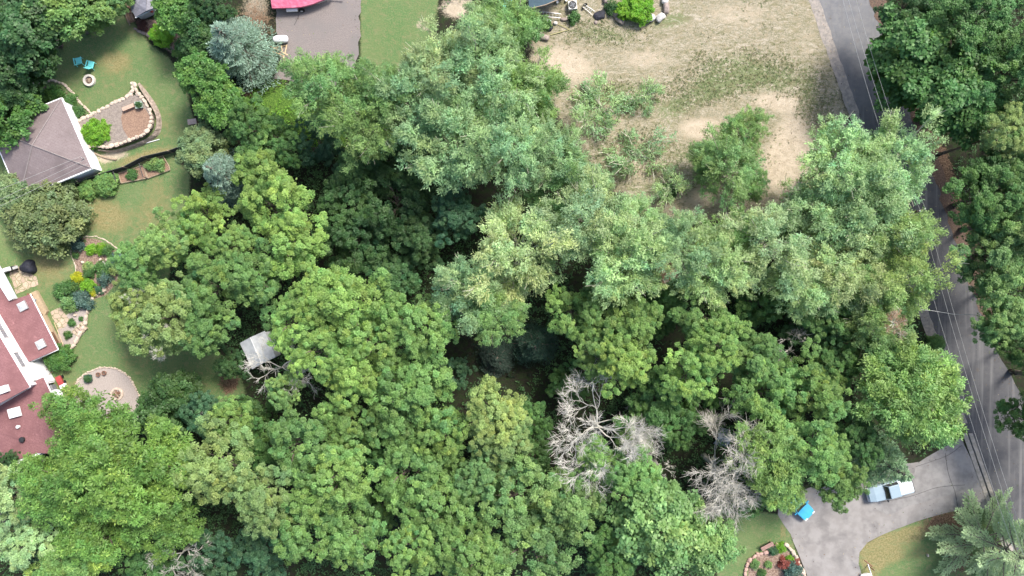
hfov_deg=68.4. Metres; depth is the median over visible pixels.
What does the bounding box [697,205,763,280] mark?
broadleaf tree
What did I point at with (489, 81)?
broadleaf tree
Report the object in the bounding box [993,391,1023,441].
broadleaf tree
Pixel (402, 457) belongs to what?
broadleaf tree
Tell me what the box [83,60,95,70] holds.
garden chair
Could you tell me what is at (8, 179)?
shrub
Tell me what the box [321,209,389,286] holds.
broadleaf tree
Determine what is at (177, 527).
broadleaf tree
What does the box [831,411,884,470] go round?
broadleaf tree
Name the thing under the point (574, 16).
garden plant
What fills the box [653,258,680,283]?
sapling
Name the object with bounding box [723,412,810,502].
broadleaf tree
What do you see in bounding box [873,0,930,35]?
broadleaf tree
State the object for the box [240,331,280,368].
white shed
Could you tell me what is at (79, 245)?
garden plant
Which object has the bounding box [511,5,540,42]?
broadleaf tree
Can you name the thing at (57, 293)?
garden plant
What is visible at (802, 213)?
broadleaf tree
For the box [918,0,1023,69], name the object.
broadleaf tree
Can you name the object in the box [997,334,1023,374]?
broadleaf tree
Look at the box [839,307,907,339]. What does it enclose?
sapling
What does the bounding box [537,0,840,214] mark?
grass tufts
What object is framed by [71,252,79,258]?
garden plant
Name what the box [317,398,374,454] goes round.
broadleaf tree
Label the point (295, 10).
boat trailer
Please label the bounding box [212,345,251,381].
broadleaf tree
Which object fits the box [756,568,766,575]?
garden plant
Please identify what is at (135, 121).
bed mulch
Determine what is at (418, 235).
broadleaf tree
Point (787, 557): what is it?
garden plant
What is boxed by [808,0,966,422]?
road shoulder
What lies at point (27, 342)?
red roofed house
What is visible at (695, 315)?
broadleaf tree
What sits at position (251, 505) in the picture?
broadleaf tree
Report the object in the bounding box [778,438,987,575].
driveway
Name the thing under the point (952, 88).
broadleaf tree
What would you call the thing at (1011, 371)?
broadleaf tree
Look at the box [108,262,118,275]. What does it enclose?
garden plant
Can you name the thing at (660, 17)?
boulder
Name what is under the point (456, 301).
broadleaf tree
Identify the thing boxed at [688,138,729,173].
broadleaf tree
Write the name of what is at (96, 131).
shrub
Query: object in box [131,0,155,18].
grey shed
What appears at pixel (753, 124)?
broadleaf tree
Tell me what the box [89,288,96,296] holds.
garden plant
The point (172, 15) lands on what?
broadleaf tree
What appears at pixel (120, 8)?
broadleaf tree
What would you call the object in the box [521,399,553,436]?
broadleaf tree
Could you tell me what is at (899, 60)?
broadleaf tree
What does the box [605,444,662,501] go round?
broadleaf tree
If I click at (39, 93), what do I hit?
garden plant
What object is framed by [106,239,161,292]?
broadleaf tree
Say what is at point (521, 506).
broadleaf tree
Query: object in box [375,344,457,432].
broadleaf tree
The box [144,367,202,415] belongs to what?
broadleaf tree
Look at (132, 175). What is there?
garden plant
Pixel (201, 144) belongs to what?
shrub
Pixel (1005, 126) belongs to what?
broadleaf tree
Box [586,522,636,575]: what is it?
broadleaf tree
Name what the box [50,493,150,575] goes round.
broadleaf tree
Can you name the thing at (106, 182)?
shrub
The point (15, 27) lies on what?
broadleaf tree
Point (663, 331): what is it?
broadleaf tree
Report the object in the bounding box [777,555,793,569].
garden plant
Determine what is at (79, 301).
garden plant
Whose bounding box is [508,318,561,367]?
spruce tree
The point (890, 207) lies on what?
broadleaf tree
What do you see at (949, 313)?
cross wire
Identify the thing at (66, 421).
broadleaf tree
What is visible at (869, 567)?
sign post
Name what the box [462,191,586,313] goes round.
broadleaf tree
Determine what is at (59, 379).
lawn cart
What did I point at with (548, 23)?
garden plant
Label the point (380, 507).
broadleaf tree
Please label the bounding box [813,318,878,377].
broadleaf tree
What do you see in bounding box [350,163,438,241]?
broadleaf tree
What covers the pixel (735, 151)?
broadleaf tree
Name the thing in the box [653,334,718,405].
broadleaf tree
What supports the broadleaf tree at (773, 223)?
on the ground
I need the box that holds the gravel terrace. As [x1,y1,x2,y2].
[58,308,86,346]
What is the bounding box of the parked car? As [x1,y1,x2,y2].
[791,495,814,520]
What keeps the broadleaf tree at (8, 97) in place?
on the ground
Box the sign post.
[864,560,874,575]
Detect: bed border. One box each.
[70,236,116,271]
[743,542,777,575]
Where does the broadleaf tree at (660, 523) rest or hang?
on the ground
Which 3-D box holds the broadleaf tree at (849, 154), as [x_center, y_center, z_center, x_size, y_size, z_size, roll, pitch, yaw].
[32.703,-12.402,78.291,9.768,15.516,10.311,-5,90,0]
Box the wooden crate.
[187,118,197,124]
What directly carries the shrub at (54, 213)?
on the ground
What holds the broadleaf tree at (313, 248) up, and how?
on the ground
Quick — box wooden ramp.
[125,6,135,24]
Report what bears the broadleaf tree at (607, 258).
on the ground
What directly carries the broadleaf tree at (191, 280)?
on the ground
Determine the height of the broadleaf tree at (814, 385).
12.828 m
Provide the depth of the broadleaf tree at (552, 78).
74.60 m
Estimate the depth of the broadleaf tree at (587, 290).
75.25 m
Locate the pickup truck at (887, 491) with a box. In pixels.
[864,478,914,501]
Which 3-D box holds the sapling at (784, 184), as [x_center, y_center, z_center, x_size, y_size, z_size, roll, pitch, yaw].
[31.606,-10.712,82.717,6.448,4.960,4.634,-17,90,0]
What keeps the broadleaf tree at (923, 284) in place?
on the ground
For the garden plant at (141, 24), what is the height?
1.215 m
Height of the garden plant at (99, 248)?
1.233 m
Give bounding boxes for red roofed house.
[0,266,68,466]
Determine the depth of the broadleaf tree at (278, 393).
75.98 m
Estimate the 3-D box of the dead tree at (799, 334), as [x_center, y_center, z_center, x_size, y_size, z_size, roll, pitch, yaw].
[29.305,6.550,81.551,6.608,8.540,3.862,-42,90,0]
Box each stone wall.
[77,82,133,121]
[88,82,161,152]
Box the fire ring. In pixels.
[83,74,95,86]
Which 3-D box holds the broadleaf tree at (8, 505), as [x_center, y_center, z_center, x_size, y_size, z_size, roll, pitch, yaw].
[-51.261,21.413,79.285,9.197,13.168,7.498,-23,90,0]
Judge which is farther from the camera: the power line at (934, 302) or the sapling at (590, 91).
the sapling at (590, 91)
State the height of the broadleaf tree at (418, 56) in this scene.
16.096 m
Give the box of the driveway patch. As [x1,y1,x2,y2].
[862,439,978,513]
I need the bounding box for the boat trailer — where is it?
[286,0,326,24]
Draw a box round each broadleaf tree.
[0,0,63,73]
[0,43,61,100]
[0,65,39,120]
[0,93,49,153]
[0,449,22,491]
[0,460,49,530]
[0,519,63,575]
[7,427,111,533]
[19,0,94,41]
[22,543,102,575]
[28,383,138,465]
[37,413,196,526]
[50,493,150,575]
[60,0,116,35]
[91,0,135,16]
[105,279,151,342]
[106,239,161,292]
[114,271,216,361]
[116,542,184,575]
[120,468,206,565]
[133,206,204,270]
[133,389,187,444]
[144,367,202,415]
[150,0,200,35]
[168,414,268,513]
[170,182,235,254]
[171,37,185,62]
[172,46,228,97]
[174,252,257,326]
[174,390,224,439]
[177,11,215,57]
[178,304,240,358]
[179,528,239,575]
[186,0,237,25]
[192,74,249,130]
[201,220,260,263]
[207,395,253,447]
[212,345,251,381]
[215,521,287,575]
[217,237,286,330]
[221,92,274,161]
[222,462,295,539]
[226,394,282,438]
[230,132,284,186]
[230,161,315,257]
[246,417,295,470]
[249,112,302,168]
[263,205,329,279]
[263,398,336,486]
[264,368,306,412]
[266,287,317,353]
[270,489,348,565]
[275,47,370,137]
[284,261,350,322]
[284,323,345,383]
[289,436,383,514]
[291,114,344,171]
[293,467,339,516]
[303,71,405,175]
[305,264,392,373]
[310,344,390,420]
[314,497,387,575]
[316,160,381,237]
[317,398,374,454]
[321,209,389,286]
[333,132,398,190]
[339,318,406,373]
[341,393,430,448]
[349,422,397,472]
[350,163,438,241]
[352,56,428,124]
[354,487,397,537]
[357,239,421,306]
[371,58,462,152]
[372,426,442,517]
[373,210,450,270]
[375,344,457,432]
[376,516,442,575]
[377,136,427,191]
[379,291,460,364]
[394,465,483,541]
[395,14,480,105]
[395,93,512,195]
[411,405,469,468]
[423,440,468,485]
[428,254,513,335]
[431,188,487,247]
[433,9,545,118]
[433,356,478,389]
[433,520,510,575]
[453,1,521,76]
[454,443,515,503]
[461,89,550,200]
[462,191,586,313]
[466,373,532,452]
[469,412,533,485]
[470,0,548,63]
[470,280,530,346]
[475,453,575,549]
[482,508,570,575]
[497,45,570,127]
[503,106,594,192]
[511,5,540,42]
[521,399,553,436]
[521,431,552,473]
[523,159,594,229]
[523,159,641,262]
[534,466,612,571]
[544,358,589,404]
[545,281,603,344]
[571,265,632,340]
[571,433,623,487]
[572,163,615,192]
[572,322,619,383]
[581,192,687,310]
[582,290,664,357]
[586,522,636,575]
[593,332,657,398]
[605,191,671,244]
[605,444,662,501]
[606,475,711,575]
[611,400,654,461]
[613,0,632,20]
[615,368,693,439]
[639,204,723,287]
[645,292,682,339]
[646,275,685,322]
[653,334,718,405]
[655,408,709,452]
[665,222,758,310]
[666,283,736,344]
[680,387,722,429]
[683,315,751,378]
[684,510,746,575]
[686,121,765,211]
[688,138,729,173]
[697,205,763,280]
[713,470,765,519]
[715,103,775,161]
[716,199,821,300]
[717,320,753,367]
[722,355,807,428]
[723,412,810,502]
[730,273,790,327]
[730,329,786,389]
[735,167,770,202]
[754,470,807,515]
[756,239,844,324]
[770,200,817,243]
[776,306,831,345]
[777,400,851,486]
[780,209,894,325]
[780,334,852,428]
[785,169,878,256]
[794,288,867,342]
[796,112,896,216]
[802,349,858,401]
[810,460,870,514]
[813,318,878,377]
[816,160,928,271]
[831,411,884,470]
[832,282,918,354]
[846,103,948,207]
[848,337,978,448]
[853,241,967,328]
[863,1,970,112]
[863,202,948,276]
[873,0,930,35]
[902,51,1007,151]
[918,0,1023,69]
[936,101,1023,164]
[942,157,1023,240]
[948,212,1023,291]
[958,130,1023,189]
[959,160,1023,264]
[968,259,1023,337]
[970,297,1023,353]
[971,19,1023,115]
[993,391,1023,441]
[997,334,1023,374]
[1008,369,1023,375]
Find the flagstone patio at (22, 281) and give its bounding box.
[10,265,37,293]
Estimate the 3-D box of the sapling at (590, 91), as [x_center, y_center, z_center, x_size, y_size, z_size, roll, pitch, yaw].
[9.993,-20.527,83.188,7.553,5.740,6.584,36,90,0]
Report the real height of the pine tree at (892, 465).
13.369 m
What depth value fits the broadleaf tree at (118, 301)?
78.57 m
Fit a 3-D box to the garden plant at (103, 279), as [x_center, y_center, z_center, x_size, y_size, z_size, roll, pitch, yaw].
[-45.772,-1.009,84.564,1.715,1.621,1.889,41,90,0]
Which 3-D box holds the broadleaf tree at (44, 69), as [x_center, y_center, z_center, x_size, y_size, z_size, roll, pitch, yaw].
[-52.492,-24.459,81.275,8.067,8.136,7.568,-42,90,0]
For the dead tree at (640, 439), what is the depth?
75.41 m
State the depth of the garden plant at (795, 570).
84.17 m
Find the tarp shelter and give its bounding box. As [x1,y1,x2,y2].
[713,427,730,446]
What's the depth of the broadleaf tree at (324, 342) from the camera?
72.52 m
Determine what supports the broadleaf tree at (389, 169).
on the ground
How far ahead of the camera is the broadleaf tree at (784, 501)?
76.43 m
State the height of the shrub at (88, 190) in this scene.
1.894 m
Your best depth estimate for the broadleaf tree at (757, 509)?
78.42 m
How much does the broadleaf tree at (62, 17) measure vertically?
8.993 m
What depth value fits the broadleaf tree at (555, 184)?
74.17 m
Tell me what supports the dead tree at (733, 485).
on the ground
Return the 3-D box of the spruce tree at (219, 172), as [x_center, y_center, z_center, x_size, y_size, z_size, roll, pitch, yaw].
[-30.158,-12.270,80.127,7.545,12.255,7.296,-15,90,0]
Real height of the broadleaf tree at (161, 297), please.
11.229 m
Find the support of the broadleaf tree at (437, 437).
on the ground
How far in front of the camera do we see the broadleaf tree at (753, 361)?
75.49 m
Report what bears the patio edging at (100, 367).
on the ground
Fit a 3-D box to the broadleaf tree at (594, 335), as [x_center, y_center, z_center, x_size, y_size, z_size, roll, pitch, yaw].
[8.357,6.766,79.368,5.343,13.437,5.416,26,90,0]
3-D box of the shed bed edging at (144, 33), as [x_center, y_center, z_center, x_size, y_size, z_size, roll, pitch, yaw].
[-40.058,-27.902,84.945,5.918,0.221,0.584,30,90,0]
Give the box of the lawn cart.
[55,375,65,385]
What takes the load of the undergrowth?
on the ground
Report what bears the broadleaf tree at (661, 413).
on the ground
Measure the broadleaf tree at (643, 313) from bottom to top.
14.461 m
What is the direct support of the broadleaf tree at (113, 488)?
on the ground
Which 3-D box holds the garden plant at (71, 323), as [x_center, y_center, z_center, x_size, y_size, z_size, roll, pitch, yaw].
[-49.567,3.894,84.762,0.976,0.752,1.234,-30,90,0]
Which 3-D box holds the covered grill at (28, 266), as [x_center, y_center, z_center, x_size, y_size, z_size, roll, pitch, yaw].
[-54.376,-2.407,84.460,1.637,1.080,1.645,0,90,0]
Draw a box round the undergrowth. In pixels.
[0,0,1023,575]
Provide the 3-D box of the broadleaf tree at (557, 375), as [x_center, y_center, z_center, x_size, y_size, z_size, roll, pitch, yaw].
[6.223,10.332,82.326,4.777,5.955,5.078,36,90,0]
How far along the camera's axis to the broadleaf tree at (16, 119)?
80.49 m
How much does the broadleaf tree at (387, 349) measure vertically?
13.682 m
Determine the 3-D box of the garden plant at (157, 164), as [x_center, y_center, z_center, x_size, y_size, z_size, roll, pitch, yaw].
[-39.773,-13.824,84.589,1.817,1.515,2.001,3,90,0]
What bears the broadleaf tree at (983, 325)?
on the ground
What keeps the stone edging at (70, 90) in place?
on the ground
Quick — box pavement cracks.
[884,390,961,506]
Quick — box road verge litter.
[869,0,998,343]
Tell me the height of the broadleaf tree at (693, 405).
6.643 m
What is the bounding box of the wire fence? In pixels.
[54,146,181,191]
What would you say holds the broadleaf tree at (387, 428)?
on the ground
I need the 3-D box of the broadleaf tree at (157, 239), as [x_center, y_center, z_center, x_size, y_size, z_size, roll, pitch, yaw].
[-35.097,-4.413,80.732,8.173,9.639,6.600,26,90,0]
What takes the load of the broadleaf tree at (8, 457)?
on the ground
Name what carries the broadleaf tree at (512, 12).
on the ground
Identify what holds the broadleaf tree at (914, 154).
on the ground
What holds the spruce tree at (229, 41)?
on the ground
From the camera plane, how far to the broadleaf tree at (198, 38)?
79.13 m
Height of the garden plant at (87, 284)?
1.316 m
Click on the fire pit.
(117, 394)
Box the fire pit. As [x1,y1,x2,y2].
[110,387,123,399]
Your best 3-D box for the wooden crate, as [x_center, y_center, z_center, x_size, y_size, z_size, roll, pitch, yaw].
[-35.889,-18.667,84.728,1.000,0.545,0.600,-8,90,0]
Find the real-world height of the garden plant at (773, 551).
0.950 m
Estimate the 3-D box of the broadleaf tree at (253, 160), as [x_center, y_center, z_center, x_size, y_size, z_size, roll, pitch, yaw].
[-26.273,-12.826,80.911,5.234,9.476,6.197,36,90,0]
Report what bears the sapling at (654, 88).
on the ground
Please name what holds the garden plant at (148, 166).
in the vegetable bed at (152, 173)
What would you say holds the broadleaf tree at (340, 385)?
on the ground
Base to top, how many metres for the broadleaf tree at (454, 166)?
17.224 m
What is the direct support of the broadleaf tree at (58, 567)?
on the ground
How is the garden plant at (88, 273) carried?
on the ground
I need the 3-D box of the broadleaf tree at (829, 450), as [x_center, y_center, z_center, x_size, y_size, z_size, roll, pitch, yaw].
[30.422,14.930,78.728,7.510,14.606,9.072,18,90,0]
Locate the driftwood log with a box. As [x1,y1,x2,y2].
[94,152,116,159]
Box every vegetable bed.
[113,165,146,183]
[139,155,169,178]
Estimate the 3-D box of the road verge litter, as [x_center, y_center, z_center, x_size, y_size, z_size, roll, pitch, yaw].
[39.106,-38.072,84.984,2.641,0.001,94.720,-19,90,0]
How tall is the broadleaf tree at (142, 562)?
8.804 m
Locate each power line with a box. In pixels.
[843,1,1022,573]
[849,2,1023,555]
[856,0,1013,506]
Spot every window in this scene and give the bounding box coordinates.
[0,323,8,337]
[13,352,25,366]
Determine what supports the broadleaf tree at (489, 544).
on the ground
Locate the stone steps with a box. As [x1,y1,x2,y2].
[72,322,88,335]
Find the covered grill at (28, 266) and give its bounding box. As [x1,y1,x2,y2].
[19,259,36,273]
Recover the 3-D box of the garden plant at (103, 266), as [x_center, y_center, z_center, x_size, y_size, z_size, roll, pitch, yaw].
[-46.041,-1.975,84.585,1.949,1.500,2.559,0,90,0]
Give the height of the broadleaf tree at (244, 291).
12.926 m
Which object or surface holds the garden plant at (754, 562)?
on the ground
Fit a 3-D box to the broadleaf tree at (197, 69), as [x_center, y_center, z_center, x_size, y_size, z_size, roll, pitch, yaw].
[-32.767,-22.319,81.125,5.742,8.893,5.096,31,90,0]
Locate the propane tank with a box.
[273,35,287,42]
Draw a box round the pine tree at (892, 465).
[844,423,914,486]
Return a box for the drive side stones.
[784,543,805,575]
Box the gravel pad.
[274,0,360,87]
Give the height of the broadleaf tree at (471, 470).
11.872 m
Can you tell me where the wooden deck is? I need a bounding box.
[29,290,62,346]
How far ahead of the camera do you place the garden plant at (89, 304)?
84.35 m
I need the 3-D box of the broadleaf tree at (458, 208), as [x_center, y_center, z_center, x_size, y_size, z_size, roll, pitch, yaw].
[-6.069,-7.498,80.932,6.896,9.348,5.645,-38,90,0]
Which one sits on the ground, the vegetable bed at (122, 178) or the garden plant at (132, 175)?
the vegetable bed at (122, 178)
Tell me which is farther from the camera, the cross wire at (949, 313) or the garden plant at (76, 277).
the garden plant at (76, 277)
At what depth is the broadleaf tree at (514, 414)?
74.30 m
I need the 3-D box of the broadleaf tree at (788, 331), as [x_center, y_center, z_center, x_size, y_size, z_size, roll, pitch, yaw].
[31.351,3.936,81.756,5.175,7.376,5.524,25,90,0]
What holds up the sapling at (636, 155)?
on the ground
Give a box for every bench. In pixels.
[122,103,134,110]
[761,541,773,550]
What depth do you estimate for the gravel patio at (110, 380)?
84.99 m
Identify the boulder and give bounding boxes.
[540,34,549,40]
[615,17,624,24]
[644,13,655,21]
[655,12,665,22]
[663,2,668,13]
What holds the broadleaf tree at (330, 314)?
on the ground
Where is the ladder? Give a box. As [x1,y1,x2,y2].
[534,11,559,17]
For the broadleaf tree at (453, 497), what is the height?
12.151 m
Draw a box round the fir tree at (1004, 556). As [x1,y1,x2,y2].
[925,487,1023,575]
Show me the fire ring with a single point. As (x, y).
(89, 80)
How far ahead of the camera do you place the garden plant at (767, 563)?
84.63 m
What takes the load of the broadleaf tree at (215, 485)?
on the ground
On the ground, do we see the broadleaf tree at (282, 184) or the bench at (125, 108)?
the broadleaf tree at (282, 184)
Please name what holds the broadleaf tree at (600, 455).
on the ground
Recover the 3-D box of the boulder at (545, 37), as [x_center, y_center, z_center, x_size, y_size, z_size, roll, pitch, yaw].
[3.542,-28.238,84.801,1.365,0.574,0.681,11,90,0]
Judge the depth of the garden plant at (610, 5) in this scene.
84.33 m
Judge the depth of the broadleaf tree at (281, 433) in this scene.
72.88 m
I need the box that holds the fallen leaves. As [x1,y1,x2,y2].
[277,0,1023,573]
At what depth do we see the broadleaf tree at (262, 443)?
78.75 m
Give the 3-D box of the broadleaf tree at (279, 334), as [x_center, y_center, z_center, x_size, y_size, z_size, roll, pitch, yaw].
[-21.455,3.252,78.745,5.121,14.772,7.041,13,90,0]
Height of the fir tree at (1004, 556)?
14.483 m
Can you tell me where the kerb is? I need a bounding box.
[963,433,1019,575]
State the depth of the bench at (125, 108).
83.77 m
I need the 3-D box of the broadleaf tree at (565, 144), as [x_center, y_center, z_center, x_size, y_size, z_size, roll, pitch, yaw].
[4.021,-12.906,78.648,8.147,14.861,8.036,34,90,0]
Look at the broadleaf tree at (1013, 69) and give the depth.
73.04 m
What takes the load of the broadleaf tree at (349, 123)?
on the ground
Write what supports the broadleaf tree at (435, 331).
on the ground
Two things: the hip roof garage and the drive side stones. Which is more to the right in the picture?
the drive side stones
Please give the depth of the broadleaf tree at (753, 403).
75.78 m
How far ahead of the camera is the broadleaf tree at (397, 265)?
80.56 m
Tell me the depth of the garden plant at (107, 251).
84.47 m
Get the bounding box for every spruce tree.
[202,145,258,209]
[205,15,284,93]
[475,334,514,378]
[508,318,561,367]
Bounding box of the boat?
[271,0,323,8]
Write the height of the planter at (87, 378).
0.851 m
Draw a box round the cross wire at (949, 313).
[921,309,971,314]
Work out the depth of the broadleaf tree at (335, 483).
81.12 m
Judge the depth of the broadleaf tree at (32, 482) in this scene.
73.81 m
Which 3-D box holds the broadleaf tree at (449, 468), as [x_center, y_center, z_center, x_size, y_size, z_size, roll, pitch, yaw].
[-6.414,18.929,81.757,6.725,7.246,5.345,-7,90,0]
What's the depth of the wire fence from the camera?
84.16 m
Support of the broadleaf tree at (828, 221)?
on the ground
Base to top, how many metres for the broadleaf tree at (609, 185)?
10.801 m
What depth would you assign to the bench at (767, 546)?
84.53 m
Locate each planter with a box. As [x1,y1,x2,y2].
[82,374,92,382]
[134,101,143,108]
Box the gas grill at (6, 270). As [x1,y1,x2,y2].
[2,265,18,273]
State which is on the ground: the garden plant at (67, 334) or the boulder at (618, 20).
the boulder at (618, 20)
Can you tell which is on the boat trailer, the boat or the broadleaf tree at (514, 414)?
the boat
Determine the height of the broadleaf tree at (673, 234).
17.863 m
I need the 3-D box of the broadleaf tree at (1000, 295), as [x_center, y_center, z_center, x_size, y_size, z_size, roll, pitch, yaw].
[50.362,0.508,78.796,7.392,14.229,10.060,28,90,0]
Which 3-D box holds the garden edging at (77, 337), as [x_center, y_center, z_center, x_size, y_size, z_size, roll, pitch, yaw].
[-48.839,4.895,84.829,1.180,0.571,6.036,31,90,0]
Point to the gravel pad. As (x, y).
(331, 25)
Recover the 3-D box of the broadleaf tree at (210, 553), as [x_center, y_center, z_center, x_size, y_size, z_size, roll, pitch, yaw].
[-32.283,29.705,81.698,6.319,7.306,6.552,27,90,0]
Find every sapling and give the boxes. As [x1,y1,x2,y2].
[566,66,637,140]
[568,98,606,140]
[599,121,677,180]
[627,74,665,118]
[651,163,693,207]
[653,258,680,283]
[775,171,817,209]
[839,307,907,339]
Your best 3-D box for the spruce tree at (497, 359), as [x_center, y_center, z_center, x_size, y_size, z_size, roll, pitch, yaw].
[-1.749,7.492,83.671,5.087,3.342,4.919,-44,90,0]
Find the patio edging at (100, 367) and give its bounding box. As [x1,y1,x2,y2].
[75,366,139,395]
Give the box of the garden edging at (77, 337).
[70,308,88,348]
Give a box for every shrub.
[0,169,40,219]
[0,178,98,260]
[43,342,77,372]
[77,177,99,201]
[80,118,111,149]
[93,168,119,197]
[147,24,174,47]
[175,121,230,178]
[624,0,654,26]
[662,182,679,197]
[924,333,945,355]
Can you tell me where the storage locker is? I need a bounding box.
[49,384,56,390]
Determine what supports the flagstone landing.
on the ground
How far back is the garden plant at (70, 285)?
84.30 m
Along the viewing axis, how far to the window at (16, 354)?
81.26 m
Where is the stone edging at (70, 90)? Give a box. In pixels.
[33,79,91,113]
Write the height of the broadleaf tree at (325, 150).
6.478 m
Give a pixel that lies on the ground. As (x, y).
(122, 52)
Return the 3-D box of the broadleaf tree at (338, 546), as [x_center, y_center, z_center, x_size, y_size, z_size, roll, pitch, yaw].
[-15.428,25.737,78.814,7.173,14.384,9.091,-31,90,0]
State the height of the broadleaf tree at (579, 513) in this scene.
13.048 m
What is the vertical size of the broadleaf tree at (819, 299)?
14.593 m
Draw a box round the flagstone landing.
[50,307,68,328]
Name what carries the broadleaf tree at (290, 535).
on the ground
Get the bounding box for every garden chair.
[73,57,84,66]
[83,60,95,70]
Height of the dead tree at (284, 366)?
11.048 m
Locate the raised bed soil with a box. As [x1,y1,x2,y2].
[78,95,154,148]
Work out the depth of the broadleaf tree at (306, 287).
73.05 m
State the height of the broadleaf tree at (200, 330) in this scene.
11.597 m
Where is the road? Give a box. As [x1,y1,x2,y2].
[819,0,1023,567]
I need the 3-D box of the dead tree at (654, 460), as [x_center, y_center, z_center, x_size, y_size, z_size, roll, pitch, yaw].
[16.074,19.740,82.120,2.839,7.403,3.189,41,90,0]
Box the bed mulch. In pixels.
[121,107,150,137]
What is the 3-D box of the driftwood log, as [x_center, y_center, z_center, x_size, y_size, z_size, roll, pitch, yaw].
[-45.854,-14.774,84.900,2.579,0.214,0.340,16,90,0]
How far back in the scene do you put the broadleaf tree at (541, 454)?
79.17 m
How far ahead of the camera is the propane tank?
84.12 m
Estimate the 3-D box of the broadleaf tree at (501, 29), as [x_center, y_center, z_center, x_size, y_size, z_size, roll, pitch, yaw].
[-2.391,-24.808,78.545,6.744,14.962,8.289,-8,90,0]
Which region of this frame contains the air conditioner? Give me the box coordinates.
[567,0,576,11]
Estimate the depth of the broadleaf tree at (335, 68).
73.85 m
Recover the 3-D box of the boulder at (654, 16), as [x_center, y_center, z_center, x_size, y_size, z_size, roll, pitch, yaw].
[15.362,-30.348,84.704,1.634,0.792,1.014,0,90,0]
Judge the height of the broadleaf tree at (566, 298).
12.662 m
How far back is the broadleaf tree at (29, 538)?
76.16 m
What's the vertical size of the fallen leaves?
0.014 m
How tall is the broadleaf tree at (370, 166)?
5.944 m
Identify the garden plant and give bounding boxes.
[36,88,50,103]
[43,84,67,101]
[52,281,74,299]
[58,93,77,105]
[59,294,78,313]
[63,279,79,291]
[63,330,72,339]
[67,318,75,326]
[69,236,85,252]
[70,271,85,283]
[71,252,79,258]
[71,289,90,309]
[72,104,85,118]
[79,278,97,291]
[81,297,95,309]
[82,261,93,270]
[82,268,95,278]
[84,243,97,255]
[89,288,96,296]
[92,259,109,277]
[94,286,103,294]
[95,242,106,256]
[96,270,114,287]
[102,244,113,256]
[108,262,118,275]
[125,169,137,181]
[136,18,147,31]
[143,161,151,171]
[148,157,165,172]
[541,14,551,30]
[566,10,580,25]
[604,0,618,16]
[749,558,759,570]
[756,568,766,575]
[764,560,772,568]
[768,546,778,555]
[774,541,786,552]
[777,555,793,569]
[781,557,803,575]
[785,555,794,562]
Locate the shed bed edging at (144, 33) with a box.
[134,28,173,49]
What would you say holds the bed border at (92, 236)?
on the ground
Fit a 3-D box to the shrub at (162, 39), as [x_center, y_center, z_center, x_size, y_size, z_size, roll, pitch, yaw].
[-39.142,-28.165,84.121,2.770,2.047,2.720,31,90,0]
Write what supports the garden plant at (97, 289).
on the ground
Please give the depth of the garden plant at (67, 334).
84.60 m
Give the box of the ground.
[0,0,1023,575]
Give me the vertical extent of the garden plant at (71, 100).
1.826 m
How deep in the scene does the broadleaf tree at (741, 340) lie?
79.62 m
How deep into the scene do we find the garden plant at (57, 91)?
84.07 m
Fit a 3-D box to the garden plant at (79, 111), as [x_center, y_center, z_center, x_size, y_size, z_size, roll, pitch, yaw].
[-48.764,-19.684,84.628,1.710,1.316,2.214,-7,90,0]
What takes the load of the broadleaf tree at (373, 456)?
on the ground
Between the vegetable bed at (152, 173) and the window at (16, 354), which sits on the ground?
the vegetable bed at (152, 173)
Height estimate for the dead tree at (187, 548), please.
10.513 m
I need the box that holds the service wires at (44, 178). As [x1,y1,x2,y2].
[0,156,87,204]
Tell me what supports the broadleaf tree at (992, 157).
on the ground
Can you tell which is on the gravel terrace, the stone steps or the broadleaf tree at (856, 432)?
the stone steps
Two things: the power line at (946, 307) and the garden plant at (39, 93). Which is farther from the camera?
the garden plant at (39, 93)
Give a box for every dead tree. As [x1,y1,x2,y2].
[144,534,212,575]
[239,335,318,394]
[547,355,667,501]
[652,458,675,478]
[680,391,774,536]
[775,328,815,361]
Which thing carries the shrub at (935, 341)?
on the ground
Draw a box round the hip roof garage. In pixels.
[0,97,103,192]
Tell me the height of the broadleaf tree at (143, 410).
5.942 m
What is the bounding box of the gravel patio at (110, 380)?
[76,368,138,432]
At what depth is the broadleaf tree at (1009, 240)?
73.07 m
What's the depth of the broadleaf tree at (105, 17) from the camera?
80.44 m
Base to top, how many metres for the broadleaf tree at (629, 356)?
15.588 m
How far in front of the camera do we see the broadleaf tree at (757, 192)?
80.36 m
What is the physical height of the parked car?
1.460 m
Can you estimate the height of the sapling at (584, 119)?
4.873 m
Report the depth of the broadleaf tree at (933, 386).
72.72 m
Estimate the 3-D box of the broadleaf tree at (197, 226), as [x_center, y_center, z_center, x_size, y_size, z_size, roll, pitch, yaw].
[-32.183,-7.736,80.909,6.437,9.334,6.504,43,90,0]
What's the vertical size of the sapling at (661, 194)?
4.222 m

